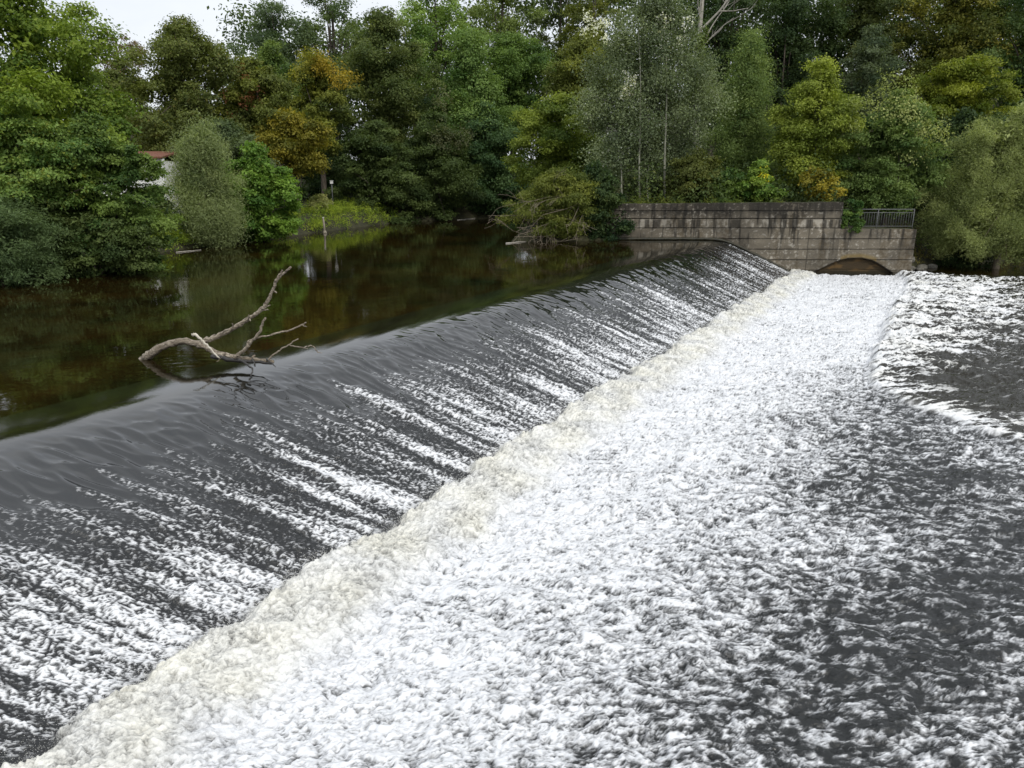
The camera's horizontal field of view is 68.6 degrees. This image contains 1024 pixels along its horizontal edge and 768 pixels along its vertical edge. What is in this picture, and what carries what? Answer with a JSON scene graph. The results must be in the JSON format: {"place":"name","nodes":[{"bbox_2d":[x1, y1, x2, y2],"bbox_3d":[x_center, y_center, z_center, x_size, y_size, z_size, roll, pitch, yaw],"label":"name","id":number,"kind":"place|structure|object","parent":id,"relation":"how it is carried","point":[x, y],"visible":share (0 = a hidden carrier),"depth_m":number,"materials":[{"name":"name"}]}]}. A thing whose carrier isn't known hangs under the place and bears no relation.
{"place":"outdoors","nodes":[
{"label":"outdoors","id":0,"kind":"place"},
{"bbox_2d":[0,217,686,417],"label":"river","id":1,"kind":"structure","parent":0,"point":[71,338],"depth_m":23.39,"materials":[{"name":"liquid"}]},
{"bbox_2d":[138,266,318,376],"bbox_3d":[-5.727,-1.123,14.304,4.349,2.232,0.845,4,16,13],"label":"driftwood","id":2,"kind":"object","parent":1,"relation":"on","point":[151,353],"visible":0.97,"depth_m":14.43,"materials":[{"name":"grey wood"}]},
{"bbox_2d":[322,217,326,232],"bbox_3d":[-11.940,-9.822,47.825,0.276,1.602,0.272,0,16,0],"label":"mooring post","id":3,"kind":"object","parent":1,"relation":"in","point":[324,229],"visible":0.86,"depth_m":47.71,"materials":[{"name":"grey wood"}]},
{"bbox_2d":[0,240,803,767],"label":"weir water","id":4,"kind":"structure","parent":0,"point":[140,522],"depth_m":11.93,"materials":[{"name":"grey liquid"}]},
{"bbox_2d":[0,0,1012,160],"label":"sky","id":5,"kind":"structure","parent":0,"point":[140,16],"materials":[{"name":"white"}]},
{"bbox_2d":[6,76,1023,278],"bbox_3d":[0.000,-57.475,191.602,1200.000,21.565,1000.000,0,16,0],"label":"ground","id":6,"kind":"structure","parent":0,"point":[465,214],"depth_m":50.60,"materials":[{"name":"green plant"}]},
{"bbox_2d":[0,164,74,249],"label":"broadleaf tree","id":7,"kind":"object","parent":6,"relation":"on","point":[50,214],"visible":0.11,"depth_m":26.57,"materials":[{"name":"green plant"}]},
{"bbox_2d":[0,194,78,286],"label":"shrub","id":8,"kind":"object","parent":6,"relation":"on","point":[21,239],"visible":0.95,"depth_m":25.02,"materials":[{"name":"green plant"}]},
{"bbox_2d":[0,108,102,247],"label":"broadleaf tree","id":9,"kind":"object","parent":6,"relation":"on","point":[19,134],"visible":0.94,"depth_m":26.23,"materials":[{"name":"green plant"}]},
{"bbox_2d":[0,0,151,215],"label":"broadleaf tree","id":10,"kind":"object","parent":6,"relation":"on","point":[29,87],"visible":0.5,"depth_m":28.89,"materials":[{"name":"green plant"}]},
{"bbox_2d":[19,109,188,276],"bbox_3d":[-15.730,-6.778,28.641,5.714,7.065,4.939,-3,16,-12],"label":"broadleaf tree","id":11,"kind":"object","parent":6,"relation":"on","point":[121,168],"visible":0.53,"depth_m":27.80,"materials":[{"name":"green plant"}]},
{"bbox_2d":[42,210,165,277],"bbox_3d":[-15.475,-4.697,27.933,5.120,3.453,3.331,0,16,0],"label":"bush","id":12,"kind":"object","parent":6,"relation":"on","point":[115,257],"visible":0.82,"depth_m":27.25,"materials":[{"name":"green plant"}]},
{"bbox_2d":[86,53,151,150],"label":"broadleaf tree","id":13,"kind":"object","parent":6,"relation":"on","point":[117,69],"visible":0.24,"depth_m":53.73,"materials":[{"name":"green plant"}]},
{"bbox_2d":[91,27,149,138],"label":"tree","id":14,"kind":"object","parent":6,"relation":"on","point":[133,44],"visible":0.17,"depth_m":59.07,"materials":[{"name":"green plant"}]},
{"bbox_2d":[103,151,183,212],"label":"house","id":15,"kind":"structure","parent":6,"relation":"on","point":[159,154],"depth_m":43.31,"materials":[{"name":"tile"}]},
{"bbox_2d":[147,184,174,214],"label":"shrub","id":16,"kind":"object","parent":6,"relation":"on","point":[164,201],"visible":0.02,"depth_m":40.69,"materials":[{"name":"green plant"}]},
{"bbox_2d":[113,11,256,161],"bbox_3d":[-20.772,-17.608,49.106,9.426,12.290,10.189,-11,19,-34],"label":"chestnut tree","id":17,"kind":"object","parent":6,"relation":"on","point":[182,57],"visible":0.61,"depth_m":47.22,"materials":[{"name":"green plant"}]},
{"bbox_2d":[157,105,252,249],"bbox_3d":[-15.660,-9.781,37.998,4.878,8.168,5.420,0,16,0],"label":"willow bush","id":18,"kind":"object","parent":6,"relation":"on","point":[212,212],"visible":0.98,"depth_m":37.41,"materials":[{"name":"green plant"}]},
{"bbox_2d":[163,116,280,200],"bbox_3d":[-17.479,-12.967,45.317,7.186,5.981,5.515,0,16,0],"label":"shrub","id":19,"kind":"object","parent":6,"relation":"on","point":[228,129],"visible":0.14,"depth_m":44.12,"materials":[{"name":"green plant"}]},
{"bbox_2d":[211,54,309,166],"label":"broadleaf tree","id":20,"kind":"object","parent":6,"relation":"on","point":[256,83],"visible":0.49,"depth_m":48.88,"materials":[{"name":"green plant"}]},
{"bbox_2d":[223,140,304,241],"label":"broadleaf tree","id":21,"kind":"object","parent":6,"relation":"on","point":[271,189],"visible":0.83,"depth_m":40.61,"materials":[{"name":"green plant"}]},
{"bbox_2d":[215,0,323,166],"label":"broadleaf tree","id":22,"kind":"object","parent":6,"relation":"on","point":[272,20],"visible":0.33,"depth_m":70.80,"materials":[{"name":"green plant"}]},
{"bbox_2d":[237,38,307,167],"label":"broadleaf tree","id":23,"kind":"object","parent":6,"relation":"on","point":[267,55],"visible":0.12,"depth_m":62.49,"materials":[{"name":"green plant"}]},
{"bbox_2d":[144,197,401,251],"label":"grass","id":24,"kind":"structure","parent":6,"relation":"on","point":[339,207],"depth_m":52.10,"materials":[{"name":"green plant"}]},
{"bbox_2d":[253,106,338,215],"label":"broadleaf tree","id":25,"kind":"object","parent":6,"relation":"on","point":[294,126],"visible":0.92,"depth_m":48.30,"materials":[{"name":"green plant"}]},
{"bbox_2d":[104,162,533,235],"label":"undergrowth","id":26,"kind":"object","parent":6,"relation":"on","point":[167,209],"visible":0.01,"depth_m":40.21,"materials":[{"name":"green plant"}]},
{"bbox_2d":[307,194,332,212],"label":"shrub","id":27,"kind":"object","parent":6,"relation":"on","point":[318,198],"visible":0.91,"depth_m":52.16,"materials":[{"name":"green plant"}]},
{"bbox_2d":[284,45,363,200],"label":"broadleaf tree","id":28,"kind":"object","parent":6,"relation":"on","point":[319,98],"visible":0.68,"depth_m":55.06,"materials":[{"name":"green plant"}]},
{"bbox_2d":[285,120,365,202],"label":"broadleaf tree","id":29,"kind":"object","parent":6,"relation":"on","point":[334,172],"visible":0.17,"depth_m":62.15,"materials":[{"name":"green plant"}]},
{"bbox_2d":[291,0,369,178],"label":"broadleaf tree","id":30,"kind":"object","parent":6,"relation":"on","point":[331,13],"visible":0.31,"depth_m":72.56,"materials":[{"name":"green plant"}]},
{"bbox_2d":[321,118,435,223],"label":"broadleaf tree","id":31,"kind":"object","parent":6,"relation":"on","point":[377,173],"visible":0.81,"depth_m":57.18,"materials":[{"name":"green plant"}]},
{"bbox_2d":[327,3,451,162],"bbox_3d":[-10.636,-23.324,62.985,10.205,15.789,10.276,5,16,17],"label":"oak tree","id":32,"kind":"object","parent":6,"relation":"on","point":[377,65],"visible":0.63,"depth_m":61.36,"materials":[{"name":"green plant"}]},
{"bbox_2d":[390,81,488,220],"bbox_3d":[-6.290,-17.864,60.297,8.946,11.749,7.876,0,16,0],"label":"broadleaf tree","id":33,"kind":"object","parent":6,"relation":"on","point":[436,162],"visible":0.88,"depth_m":59.47,"materials":[{"name":"green plant"}]},
{"bbox_2d":[391,0,487,117],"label":"broadleaf tree","id":34,"kind":"object","parent":6,"relation":"on","point":[440,52],"visible":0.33,"depth_m":75.80,"materials":[{"name":"green plant"}]},
{"bbox_2d":[410,79,508,190],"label":"broadleaf tree","id":35,"kind":"object","parent":6,"relation":"on","point":[430,98],"depth_m":70.59,"materials":[{"name":"green plant"}]},
{"bbox_2d":[426,20,521,167],"bbox_3d":[-3.308,-23.404,65.173,9.386,14.995,8.118,0,16,0],"label":"ash tree","id":36,"kind":"object","parent":6,"relation":"on","point":[472,74],"visible":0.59,"depth_m":63.46,"materials":[{"name":"green plant"}]},
{"bbox_2d":[452,100,535,217],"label":"broadleaf tree","id":37,"kind":"object","parent":6,"relation":"on","point":[498,179],"visible":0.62,"depth_m":63.00,"materials":[{"name":"green plant"}]},
{"bbox_2d":[452,0,563,166],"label":"broadleaf tree","id":38,"kind":"object","parent":6,"relation":"on","point":[507,23],"visible":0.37,"depth_m":81.93,"materials":[{"name":"green plant"}]},
{"bbox_2d":[0,0,1023,164],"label":"wood","id":39,"kind":"object","parent":6,"relation":"on","point":[533,3],"visible":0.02,"depth_m":87.93,"materials":[{"name":"green plant"}]},
{"bbox_2d":[482,29,558,178],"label":"broadleaf tree","id":40,"kind":"object","parent":6,"relation":"on","point":[515,63],"visible":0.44,"depth_m":68.34,"materials":[{"name":"green plant"}]},
{"bbox_2d":[487,166,616,244],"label":"willow","id":41,"kind":"object","parent":6,"relation":"on","point":[556,217],"visible":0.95,"depth_m":41.12,"materials":[{"name":"green plant"}]},
{"bbox_2d":[500,90,614,198],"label":"maple tree","id":42,"kind":"object","parent":6,"relation":"on","point":[558,141],"visible":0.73,"depth_m":52.21,"materials":[{"name":"green plant"}]},
{"bbox_2d":[522,0,601,122],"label":"broadleaf tree","id":43,"kind":"object","parent":6,"relation":"on","point":[542,36],"visible":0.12,"depth_m":84.22,"materials":[{"name":"green plant"}]},
{"bbox_2d":[540,32,619,132],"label":"broadleaf tree","id":44,"kind":"object","parent":6,"relation":"on","point":[566,79],"visible":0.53,"depth_m":66.10,"materials":[{"name":"green plant"}]},
{"bbox_2d":[549,0,628,151],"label":"broadleaf tree","id":45,"kind":"object","parent":6,"relation":"on","point":[600,6],"visible":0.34,"depth_m":78.14,"materials":[{"name":"green plant"}]},
{"bbox_2d":[557,159,636,240],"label":"broadleaf tree","id":46,"kind":"object","parent":6,"relation":"on","point":[606,178],"visible":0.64,"depth_m":41.78,"materials":[{"name":"green plant"}]},
{"bbox_2d":[562,0,750,202],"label":"poplar tree","id":47,"kind":"object","parent":6,"relation":"on","point":[644,135],"visible":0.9,"depth_m":44.80,"materials":[{"name":"green plant"}]},
{"bbox_2d":[658,146,725,202],"bbox_3d":[10.816,-12.254,44.859,4.212,3.814,3.282,0,16,0],"label":"shrub","id":48,"kind":"object","parent":6,"relation":"on","point":[694,163],"visible":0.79,"depth_m":44.27,"materials":[{"name":"green plant"}]},
{"bbox_2d":[669,0,774,157],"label":"broadleaf tree","id":49,"kind":"object","parent":6,"relation":"on","point":[722,36],"visible":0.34,"depth_m":63.52,"materials":[{"name":"green plant"}]},
{"bbox_2d":[689,0,756,147],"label":"dead tree","id":50,"kind":"object","parent":6,"relation":"on","point":[700,33],"visible":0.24,"depth_m":56.56,"materials":[{"name":"grey wood"}]},
{"bbox_2d":[701,166,752,202],"bbox_3d":[12.688,-11.622,44.405,3.042,2.514,2.704,-12,20,-37],"label":"shrub","id":51,"kind":"object","parent":6,"relation":"on","point":[729,185],"visible":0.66,"depth_m":43.85,"materials":[{"name":"green plant"}]},
{"bbox_2d":[622,191,835,203],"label":"weeds","id":52,"kind":"object","parent":6,"relation":"on","point":[640,201],"visible":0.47,"depth_m":42.95,"materials":[{"name":"green plant"}]},
{"bbox_2d":[495,123,974,253],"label":"undergrowth","id":53,"kind":"object","parent":6,"relation":"on","point":[793,195],"visible":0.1,"depth_m":45.01,"materials":[{"name":"green plant"}]},
{"bbox_2d":[699,26,789,182],"bbox_3d":[15.661,-17.782,49.917,7.264,11.676,5.851,0,16,0],"label":"acacia tree","id":54,"kind":"object","parent":6,"relation":"on","point":[748,64],"visible":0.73,"depth_m":49.16,"materials":[{"name":"green plant"}]},
{"bbox_2d":[575,201,916,275],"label":"retaining wall","id":55,"kind":"structure","parent":6,"relation":"on","point":[813,236],"depth_m":42.77,"materials":[{"name":"stone"}]},
{"bbox_2d":[841,198,865,233],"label":"ivy","id":56,"kind":"object","parent":55,"relation":"attached to","point":[856,206],"visible":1,"depth_m":42.41,"materials":[{"name":"green plant"}]},
{"bbox_2d":[841,209,914,228],"bbox_3d":[20.827,-9.361,42.779,4.153,1.223,0.048,0,16,0],"label":"railing","id":57,"kind":"object","parent":55,"relation":"on","point":[878,212],"visible":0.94,"depth_m":42.67,"materials":[{"name":"metal"}]},
{"bbox_2d":[736,157,788,201],"bbox_3d":[14.512,-11.693,44.076,3.043,3.186,2.524,-4,16,-15],"label":"shrub","id":58,"kind":"object","parent":6,"relation":"on","point":[758,172],"visible":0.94,"depth_m":43.59,"materials":[{"name":"green plant"}]},
{"bbox_2d":[729,0,853,178],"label":"broadleaf tree","id":59,"kind":"object","parent":6,"relation":"on","point":[792,14],"visible":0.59,"depth_m":64.70,"materials":[{"name":"green plant"}]},
{"bbox_2d":[764,90,860,190],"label":"broadleaf tree","id":60,"kind":"object","parent":6,"relation":"on","point":[804,139],"visible":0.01,"depth_m":55.06,"materials":[{"name":"green plant"}]},
{"bbox_2d":[765,52,872,201],"bbox_3d":[18.870,-15.421,46.074,6.693,9.009,5.680,0,16,0],"label":"lime tree","id":61,"kind":"object","parent":6,"relation":"on","point":[815,92],"visible":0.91,"depth_m":45.10,"materials":[{"name":"green plant"}]},
{"bbox_2d":[797,165,847,201],"bbox_3d":[18.011,-11.552,43.779,2.870,2.363,2.254,0,16,0],"label":"shrub","id":62,"kind":"object","parent":6,"relation":"on","point":[807,179],"visible":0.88,"depth_m":43.49,"materials":[{"name":"yellow plant"}]},
{"bbox_2d":[800,0,933,180],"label":"broadleaf tree","id":63,"kind":"object","parent":6,"relation":"on","point":[868,12],"visible":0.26,"depth_m":65.53,"materials":[{"name":"green plant"}]},
{"bbox_2d":[834,21,908,178],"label":"broadleaf tree","id":64,"kind":"object","parent":6,"relation":"on","point":[870,48],"visible":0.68,"depth_m":55.17,"materials":[{"name":"green plant"}]},
{"bbox_2d":[832,64,956,226],"bbox_3d":[23.086,-14.157,45.464,7.651,9.518,6.288,0,16,0],"label":"broadleaf tree","id":65,"kind":"object","parent":6,"relation":"on","point":[896,148],"visible":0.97,"depth_m":44.53,"materials":[{"name":"green plant"}]},
{"bbox_2d":[915,264,927,268],"bbox_3d":[25.376,-7.209,46.463,0.774,0.456,0.634,0,16,0],"label":"rock","id":66,"kind":"object","parent":6,"relation":"on","point":[924,266],"visible":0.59,"depth_m":46.28,"materials":[{"name":"grey stone"}]},
{"bbox_2d":[869,221,1011,264],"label":"bank grass","id":67,"kind":"structure","parent":6,"relation":"on","point":[919,251],"depth_m":47.98,"materials":[{"name":"green plant"}]},
{"bbox_2d":[882,0,1023,99],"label":"broadleaf tree","id":68,"kind":"object","parent":6,"relation":"on","point":[956,26],"visible":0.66,"depth_m":62.16,"materials":[{"name":"green plant"}]},
{"bbox_2d":[908,106,1009,210],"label":"broadleaf tree","id":69,"kind":"object","parent":6,"relation":"on","point":[962,118],"visible":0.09,"depth_m":50.69,"materials":[{"name":"green plant"}]},
{"bbox_2d":[930,238,993,267],"bbox_3d":[28.693,-8.310,47.489,4.547,3.415,2.528,0,16,0],"label":"shrub","id":70,"kind":"object","parent":6,"relation":"on","point":[956,260],"visible":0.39,"depth_m":47.25,"materials":[{"name":"green plant"}]},
{"bbox_2d":[909,51,1023,138],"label":"broadleaf tree","id":71,"kind":"object","parent":6,"relation":"on","point":[973,73],"visible":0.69,"depth_m":52.53,"materials":[{"name":"green plant"}]},
{"bbox_2d":[910,98,1023,268],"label":"willow tree","id":72,"kind":"object","parent":6,"relation":"on","point":[992,167],"visible":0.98,"depth_m":44.41,"materials":[{"name":"green plant"}]},
{"bbox_2d":[962,0,1023,116],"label":"broadleaf tree","id":73,"kind":"object","parent":6,"relation":"on","point":[1017,65],"visible":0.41,"depth_m":60.58,"materials":[{"name":"green plant"}]},
{"bbox_2d":[67,270,1023,767],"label":"tail water","id":74,"kind":"structure","parent":0,"point":[783,528],"depth_m":10.44,"materials":[{"name":"white liquid"}]},
{"bbox_2d":[1,270,814,765],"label":"spray","id":75,"kind":"object","parent":74,"relation":"on","point":[417,506],"visible":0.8,"depth_m":12.16,"materials":[{"name":"white liquid"}]},
{"bbox_2d":[913,260,1023,274],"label":"riverbank","id":76,"kind":"structure","parent":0,"point":[1010,269],"depth_m":45.50,"materials":[{"name":"soil"}]},
{"bbox_2d":[927,264,936,267],"bbox_3d":[26.305,-7.352,46.952,0.531,0.356,0.543,-14,21,-40],"label":"rock","id":77,"kind":"object","parent":76,"relation":"in","point":[931,265],"visible":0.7,"depth_m":46.80,"materials":[{"name":"grey stone"}]}
]}

